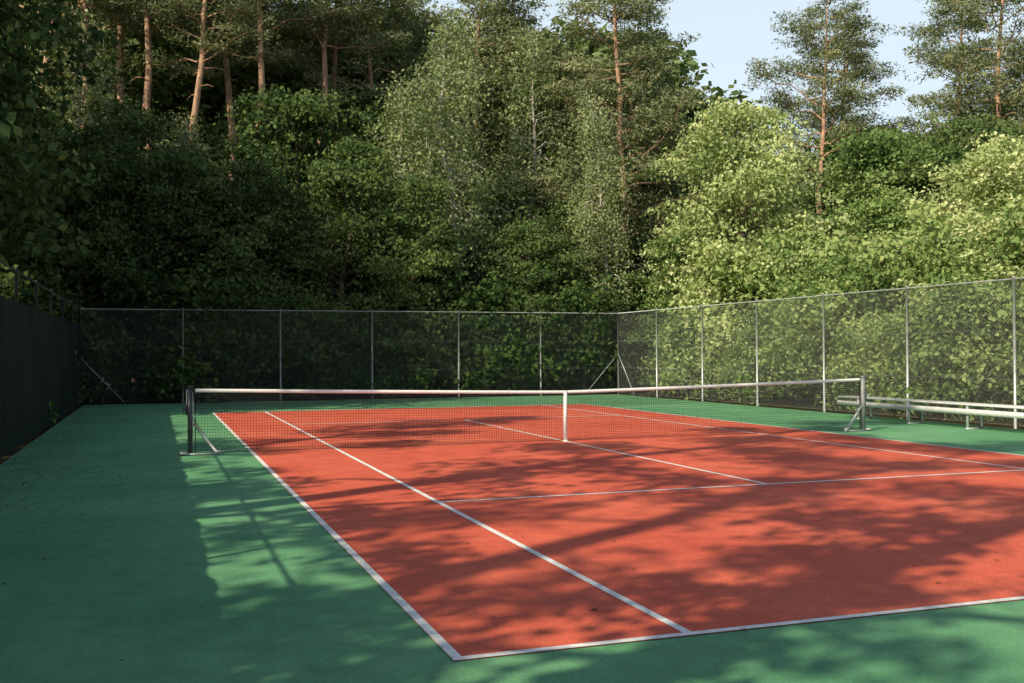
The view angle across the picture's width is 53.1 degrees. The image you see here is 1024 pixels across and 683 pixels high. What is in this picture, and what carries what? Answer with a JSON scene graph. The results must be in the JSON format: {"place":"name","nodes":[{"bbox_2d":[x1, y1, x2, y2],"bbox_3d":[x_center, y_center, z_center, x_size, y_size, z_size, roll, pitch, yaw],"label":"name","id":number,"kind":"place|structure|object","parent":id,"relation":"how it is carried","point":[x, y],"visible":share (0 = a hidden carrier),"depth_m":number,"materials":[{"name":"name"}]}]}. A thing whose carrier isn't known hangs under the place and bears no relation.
{"place":"outdoors","nodes":[
{"label":"outdoors","id":0,"kind":"place"},
{"bbox_2d":[380,0,568,253],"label":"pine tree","id":1,"kind":"object","parent":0,"point":[487,12],"visible":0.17,"depth_m":48.30,"materials":[{"name":"green plant"}]},
{"bbox_2d":[0,400,1010,660],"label":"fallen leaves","id":2,"kind":"object","parent":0,"point":[146,468],"visible":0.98,"depth_m":14.33,"materials":[{"name":"brown plant"}]},
{"bbox_2d":[0,375,1023,464],"bbox_3d":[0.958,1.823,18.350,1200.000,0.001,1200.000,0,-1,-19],"label":"ground","id":3,"kind":"structure","parent":0,"point":[878,413],"depth_m":32.72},
{"bbox_2d":[3,4,56,140],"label":"birch tree","id":4,"kind":"object","parent":3,"relation":"on","point":[32,55],"visible":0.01,"depth_m":48.21,"materials":[{"name":"green plant"}]},
{"bbox_2d":[0,8,63,250],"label":"broadleaf tree","id":5,"kind":"object","parent":3,"relation":"on","point":[29,131],"visible":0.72,"depth_m":26.33,"materials":[{"name":"green plant"}]},
{"bbox_2d":[0,260,80,458],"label":"screened fence","id":6,"kind":"object","parent":3,"relation":"on","point":[50,344],"visible":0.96,"depth_m":19.61,"materials":[{"name":"fabric"}]},
{"bbox_2d":[0,0,110,293],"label":"broadleaf tree","id":7,"kind":"object","parent":3,"relation":"on","point":[48,15],"visible":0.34,"depth_m":32.17,"materials":[{"name":"green plant"}]},
{"bbox_2d":[0,73,123,309],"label":"broadleaf tree","id":8,"kind":"object","parent":3,"relation":"on","point":[47,125],"visible":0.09,"depth_m":34.59,"materials":[{"name":"green plant"}]},
{"bbox_2d":[0,0,128,367],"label":"broadleaf tree","id":9,"kind":"object","parent":3,"relation":"on","point":[35,215],"visible":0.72,"depth_m":28.81,"materials":[{"name":"green plant"}]},
{"bbox_2d":[15,0,137,148],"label":"pine tree","id":10,"kind":"object","parent":3,"relation":"on","point":[72,14],"visible":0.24,"depth_m":44.44,"materials":[{"name":"green plant"}]},
{"bbox_2d":[27,6,154,303],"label":"birch tree","id":11,"kind":"object","parent":3,"relation":"on","point":[78,102],"visible":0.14,"depth_m":38.95,"materials":[{"name":"green plant"}]},
{"bbox_2d":[19,0,178,394],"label":"pine tree","id":12,"kind":"object","parent":3,"relation":"on","point":[109,10],"visible":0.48,"depth_m":42.54,"materials":[{"name":"green plant"}]},
{"bbox_2d":[38,0,163,384],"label":"birch tree","id":13,"kind":"object","parent":3,"relation":"on","point":[126,57],"visible":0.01,"depth_m":47.70,"materials":[{"name":"green plant"}]},
{"bbox_2d":[11,123,191,396],"bbox_3d":[-15.073,-2.878,36.338,6.740,9.955,6.032,0,-1,8],"label":"broadleaf tree","id":14,"kind":"object","parent":3,"relation":"on","point":[110,170],"visible":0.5,"depth_m":35.85,"materials":[{"name":"green plant"}]},
{"bbox_2d":[29,0,180,388],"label":"pine tree","id":15,"kind":"object","parent":3,"relation":"on","point":[119,63],"visible":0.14,"depth_m":46.71,"materials":[{"name":"green plant"}]},
{"bbox_2d":[69,96,218,395],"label":"broadleaf tree","id":16,"kind":"object","parent":3,"relation":"on","point":[139,124],"visible":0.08,"depth_m":39.25,"materials":[{"name":"green plant"}]},
{"bbox_2d":[102,0,234,162],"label":"pine tree","id":17,"kind":"object","parent":3,"relation":"on","point":[146,31],"visible":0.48,"depth_m":43.49,"materials":[{"name":"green plant"}]},
{"bbox_2d":[79,147,273,398],"bbox_3d":[-12.546,-2.582,37.950,7.420,9.369,6.360,-1,-1,36],"label":"broadleaf tree","id":18,"kind":"object","parent":3,"relation":"on","point":[175,164],"visible":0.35,"depth_m":37.17,"materials":[{"name":"green plant"}]},
{"bbox_2d":[138,107,214,273],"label":"birch tree","id":19,"kind":"object","parent":3,"relation":"on","point":[188,136],"visible":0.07,"depth_m":39.97,"materials":[{"name":"green plant"}]},
{"bbox_2d":[126,0,294,392],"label":"pine tree","id":20,"kind":"object","parent":3,"relation":"on","point":[173,6],"visible":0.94,"depth_m":41.45,"materials":[{"name":"green plant"}]},
{"bbox_2d":[132,0,318,388],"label":"pine tree","id":21,"kind":"object","parent":3,"relation":"on","point":[229,98],"visible":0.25,"depth_m":45.60,"materials":[{"name":"green plant"}]},
{"bbox_2d":[163,154,311,397],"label":"broadleaf tree","id":22,"kind":"object","parent":3,"relation":"on","point":[241,244],"visible":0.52,"depth_m":37.40,"materials":[{"name":"green plant"}]},
{"bbox_2d":[194,14,314,214],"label":"birch tree","id":23,"kind":"object","parent":3,"relation":"on","point":[249,84],"visible":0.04,"depth_m":49.57,"materials":[{"name":"green plant"}]},
{"bbox_2d":[206,0,363,380],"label":"pine tree","id":24,"kind":"object","parent":3,"relation":"on","point":[287,64],"visible":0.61,"depth_m":43.32,"materials":[{"name":"green plant"}]},
{"bbox_2d":[186,83,385,388],"bbox_3d":[-9.234,-4.090,42.004,8.976,12.444,8.033,0,-1,-7],"label":"broadleaf tree","id":25,"kind":"object","parent":3,"relation":"on","point":[264,146],"visible":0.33,"depth_m":40.79,"materials":[{"name":"green plant"}]},
{"bbox_2d":[249,0,395,143],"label":"pine tree","id":26,"kind":"object","parent":3,"relation":"on","point":[308,39],"visible":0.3,"depth_m":46.69,"materials":[{"name":"green plant"}]},
{"bbox_2d":[253,0,416,389],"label":"pine tree","id":27,"kind":"object","parent":3,"relation":"on","point":[324,46],"visible":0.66,"depth_m":45.54,"materials":[{"name":"green plant"}]},
{"bbox_2d":[251,133,443,387],"bbox_3d":[-6.328,-2.968,39.405,6.283,10.173,6.361,-1,-1,43],"label":"broadleaf tree","id":28,"kind":"object","parent":3,"relation":"on","point":[356,168],"visible":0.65,"depth_m":38.36,"materials":[{"name":"green plant"}]},
{"bbox_2d":[301,22,393,177],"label":"birch tree","id":29,"kind":"object","parent":3,"relation":"on","point":[360,79],"visible":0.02,"depth_m":52.95,"materials":[{"name":"green plant"}]},
{"bbox_2d":[80,308,618,402],"bbox_3d":[-4.862,0.470,35.617,18.868,3.160,0.076,0,-1,-19],"label":"chain link fence","id":30,"kind":"object","parent":3,"relation":"on","point":[372,338],"visible":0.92,"depth_m":35.37,"materials":[{"name":"metal"}]},
{"bbox_2d":[263,0,442,386],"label":"pine tree","id":31,"kind":"object","parent":3,"relation":"on","point":[368,70],"visible":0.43,"depth_m":47.59,"materials":[{"name":"green plant"}]},
{"bbox_2d":[0,199,757,422],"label":"undergrowth","id":32,"kind":"object","parent":3,"relation":"on","point":[222,294],"visible":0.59,"depth_m":36.65,"materials":[{"name":"green plant"}]},
{"bbox_2d":[282,84,478,388],"bbox_3d":[-5.998,-4.673,45.393,8.314,13.733,8.418,0,-1,8],"label":"broadleaf tree","id":33,"kind":"object","parent":3,"relation":"on","point":[370,110],"visible":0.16,"depth_m":44.64,"materials":[{"name":"green plant"}]},
{"bbox_2d":[350,0,445,114],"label":"birch tree","id":34,"kind":"object","parent":3,"relation":"on","point":[411,43],"visible":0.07,"depth_m":53.46,"materials":[{"name":"green plant"}]},
{"bbox_2d":[333,170,471,395],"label":"broadleaf tree","id":35,"kind":"object","parent":3,"relation":"on","point":[414,196],"visible":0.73,"depth_m":38.07,"materials":[{"name":"green plant"}]},
{"bbox_2d":[339,69,471,389],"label":"birch tree","id":36,"kind":"object","parent":3,"relation":"on","point":[392,133],"visible":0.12,"depth_m":40.95,"materials":[{"name":"green plant"}]},
{"bbox_2d":[377,2,512,389],"bbox_3d":[-2.568,-5.828,40.904,5.302,15.932,5.552,-1,-1,22],"label":"birch tree","id":37,"kind":"object","parent":3,"relation":"on","point":[444,163],"visible":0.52,"depth_m":40.50,"materials":[{"name":"green plant"}]},
{"bbox_2d":[386,2,529,389],"bbox_3d":[-2.443,-6.362,44.935,7.302,17.047,6.627,0,-1,-12],"label":"birch tree","id":38,"kind":"object","parent":3,"relation":"on","point":[497,220],"visible":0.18,"depth_m":44.79,"materials":[{"name":"green plant"}]},
{"bbox_2d":[9,0,964,380],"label":"distant forest","id":39,"kind":"object","parent":3,"relation":"on","point":[175,94],"visible":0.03,"depth_m":51.28,"materials":[{"name":"green plant"}]},
{"bbox_2d":[461,8,520,381],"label":"pine tree","id":40,"kind":"object","parent":3,"relation":"on","point":[485,38],"visible":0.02,"depth_m":54.44,"materials":[{"name":"green plant"}]},
{"bbox_2d":[0,394,1023,682],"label":"tennis court","id":41,"kind":"object","parent":3,"relation":"on","point":[790,552],"visible":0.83,"depth_m":8.37,"materials":[{"name":"red plastic"}]},
{"bbox_2d":[179,386,220,454],"bbox_3d":[-4.959,1.248,16.291,0.630,1.092,0.220,0,-1,-19],"label":"net post","id":42,"kind":"object","parent":41,"relation":"on","point":[188,408],"visible":1,"depth_m":16.21,"materials":[{"name":"metal"}]},
{"bbox_2d":[195,378,859,452],"bbox_3d":[0.954,1.266,18.360,12.695,1.050,0.060,0,-1,-19],"label":"tennis net","id":43,"kind":"object","parent":41,"relation":"on","point":[563,393],"visible":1,"depth_m":18.03,"materials":[{"name":"black"}]},
{"bbox_2d":[841,376,872,430],"bbox_3d":[6.870,1.231,20.422,0.630,1.092,0.220,0,-1,-19],"label":"net post","id":44,"kind":"object","parent":41,"relation":"on","point":[863,398],"visible":1,"depth_m":20.44,"materials":[{"name":"metal"}]},
{"bbox_2d":[837,396,1023,429],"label":"aluminium bench","id":45,"kind":"object","parent":41,"relation":"on","point":[967,411],"visible":0.88,"depth_m":21.46,"materials":[{"name":"metal"}]},
{"bbox_2d":[449,0,603,235],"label":"pine tree","id":46,"kind":"object","parent":3,"relation":"on","point":[528,16],"visible":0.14,"depth_m":50.27,"materials":[{"name":"green plant"}]},
{"bbox_2d":[468,218,585,390],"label":"broadleaf tree","id":47,"kind":"object","parent":3,"relation":"on","point":[535,269],"visible":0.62,"depth_m":39.73,"materials":[{"name":"green plant"}]},
{"bbox_2d":[478,21,594,296],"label":"birch tree","id":48,"kind":"object","parent":3,"relation":"on","point":[518,147],"visible":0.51,"depth_m":44.98,"materials":[{"name":"green plant"}]},
{"bbox_2d":[457,71,616,293],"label":"broadleaf tree","id":49,"kind":"object","parent":3,"relation":"on","point":[549,156],"visible":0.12,"depth_m":46.53,"materials":[{"name":"green plant"}]},
{"bbox_2d":[519,196,637,389],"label":"broadleaf tree","id":50,"kind":"object","parent":3,"relation":"on","point":[560,215],"visible":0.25,"depth_m":41.70,"materials":[{"name":"green plant"}]},
{"bbox_2d":[549,89,655,387],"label":"birch tree","id":51,"kind":"object","parent":3,"relation":"on","point":[605,179],"visible":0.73,"depth_m":41.20,"materials":[{"name":"green plant"}]},
{"bbox_2d":[534,116,674,385],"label":"broadleaf tree","id":52,"kind":"object","parent":3,"relation":"on","point":[632,223],"visible":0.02,"depth_m":47.95,"materials":[{"name":"green plant"}]},
{"bbox_2d":[520,0,724,388],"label":"pine tree","id":53,"kind":"object","parent":3,"relation":"on","point":[650,56],"visible":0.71,"depth_m":44.43,"materials":[{"name":"green plant"}]},
{"bbox_2d":[559,0,723,384],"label":"pine tree","id":54,"kind":"object","parent":3,"relation":"on","point":[662,34],"visible":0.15,"depth_m":49.62,"materials":[{"name":"green plant"}]},
{"bbox_2d":[615,225,712,390],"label":"broadleaf tree","id":55,"kind":"object","parent":3,"relation":"on","point":[662,244],"visible":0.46,"depth_m":40.59,"materials":[{"name":"green plant"}]},
{"bbox_2d":[629,157,752,382],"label":"broadleaf tree","id":56,"kind":"object","parent":3,"relation":"on","point":[686,191],"visible":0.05,"depth_m":48.29,"materials":[{"name":"green plant"}]},
{"bbox_2d":[649,75,737,235],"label":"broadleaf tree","id":57,"kind":"object","parent":3,"relation":"on","point":[688,80],"visible":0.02,"depth_m":55.94,"materials":[{"name":"green plant"}]},
{"bbox_2d":[635,96,867,393],"bbox_3d":[8.598,-3.529,37.568,8.422,11.051,9.567,0,-1,14],"label":"broadleaf tree","id":58,"kind":"object","parent":3,"relation":"on","point":[774,182],"visible":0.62,"depth_m":36.79,"materials":[{"name":"green plant"}]},
{"bbox_2d":[731,138,802,311],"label":"birch tree","id":59,"kind":"object","parent":3,"relation":"on","point":[761,207],"depth_m":47.31,"materials":[{"name":"green plant"}]},
{"bbox_2d":[618,276,1023,428],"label":"chain link fence","id":60,"kind":"object","parent":3,"relation":"on","point":[1014,358],"visible":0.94,"depth_m":25.88,"materials":[{"name":"metal"}]},
{"bbox_2d":[636,192,1023,420],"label":"hedge","id":61,"kind":"object","parent":3,"relation":"on","point":[919,270],"visible":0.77,"depth_m":28.63,"materials":[{"name":"green plant"}]},
{"bbox_2d":[742,0,921,235],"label":"pine tree","id":62,"kind":"object","parent":3,"relation":"on","point":[829,53],"visible":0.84,"depth_m":50.56,"materials":[{"name":"green plant"}]},
{"bbox_2d":[776,253,919,397],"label":"broadleaf tree","id":63,"kind":"object","parent":3,"relation":"on","point":[831,265],"visible":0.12,"depth_m":32.30,"materials":[{"name":"green plant"}]},
{"bbox_2d":[771,16,931,180],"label":"pine tree","id":64,"kind":"object","parent":3,"relation":"on","point":[860,60],"visible":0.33,"depth_m":54.76,"materials":[{"name":"green plant"}]},
{"bbox_2d":[786,122,961,258],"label":"broadleaf tree","id":65,"kind":"object","parent":3,"relation":"on","point":[889,148],"visible":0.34,"depth_m":46.01,"materials":[{"name":"green plant"}]},
{"bbox_2d":[823,183,963,300],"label":"broadleaf tree","id":66,"kind":"object","parent":3,"relation":"on","point":[887,203],"visible":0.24,"depth_m":37.05,"materials":[{"name":"green plant"}]},
{"bbox_2d":[867,129,1023,393],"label":"broadleaf tree","id":67,"kind":"object","parent":3,"relation":"on","point":[987,165],"visible":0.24,"depth_m":30.67,"materials":[{"name":"green plant"}]},
{"bbox_2d":[886,194,1023,396],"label":"broadleaf tree","id":68,"kind":"object","parent":3,"relation":"on","point":[1007,272],"visible":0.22,"depth_m":25.42,"materials":[{"name":"green plant"}]},
{"bbox_2d":[890,0,1023,134],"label":"pine tree","id":69,"kind":"object","parent":3,"relation":"on","point":[936,33],"visible":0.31,"depth_m":54.28,"materials":[{"name":"green plant"}]},
{"bbox_2d":[890,112,1023,238],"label":"broadleaf tree","id":70,"kind":"object","parent":3,"relation":"on","point":[961,128],"visible":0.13,"depth_m":44.98,"materials":[{"name":"green plant"}]},
{"bbox_2d":[911,0,1023,145],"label":"pine tree","id":71,"kind":"object","parent":3,"relation":"on","point":[976,67],"visible":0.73,"depth_m":48.71,"materials":[{"name":"green plant"}]},
{"bbox_2d":[916,99,1023,228],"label":"broadleaf tree","id":72,"kind":"object","parent":3,"relation":"on","point":[964,113],"visible":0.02,"depth_m":50.65,"materials":[{"name":"green plant"}]},
{"bbox_2d":[925,135,1023,262],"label":"broadleaf tree","id":73,"kind":"object","parent":3,"relation":"on","point":[950,189],"visible":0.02,"depth_m":37.03,"materials":[{"name":"green plant"}]},
{"bbox_2d":[974,16,1023,133],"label":"pine tree","id":74,"kind":"object","parent":3,"relation":"on","point":[1010,45],"visible":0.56,"depth_m":47.51,"materials":[{"name":"green plant"}]},
{"bbox_2d":[986,0,1023,109],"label":"pine tree","id":75,"kind":"object","parent":3,"relation":"on","point":[1022,106],"visible":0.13,"depth_m":51.35,"materials":[{"name":"green plant"}]},
{"bbox_2d":[276,0,1023,160],"label":"sky","id":76,"kind":"structure","parent":0,"point":[732,32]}
]}

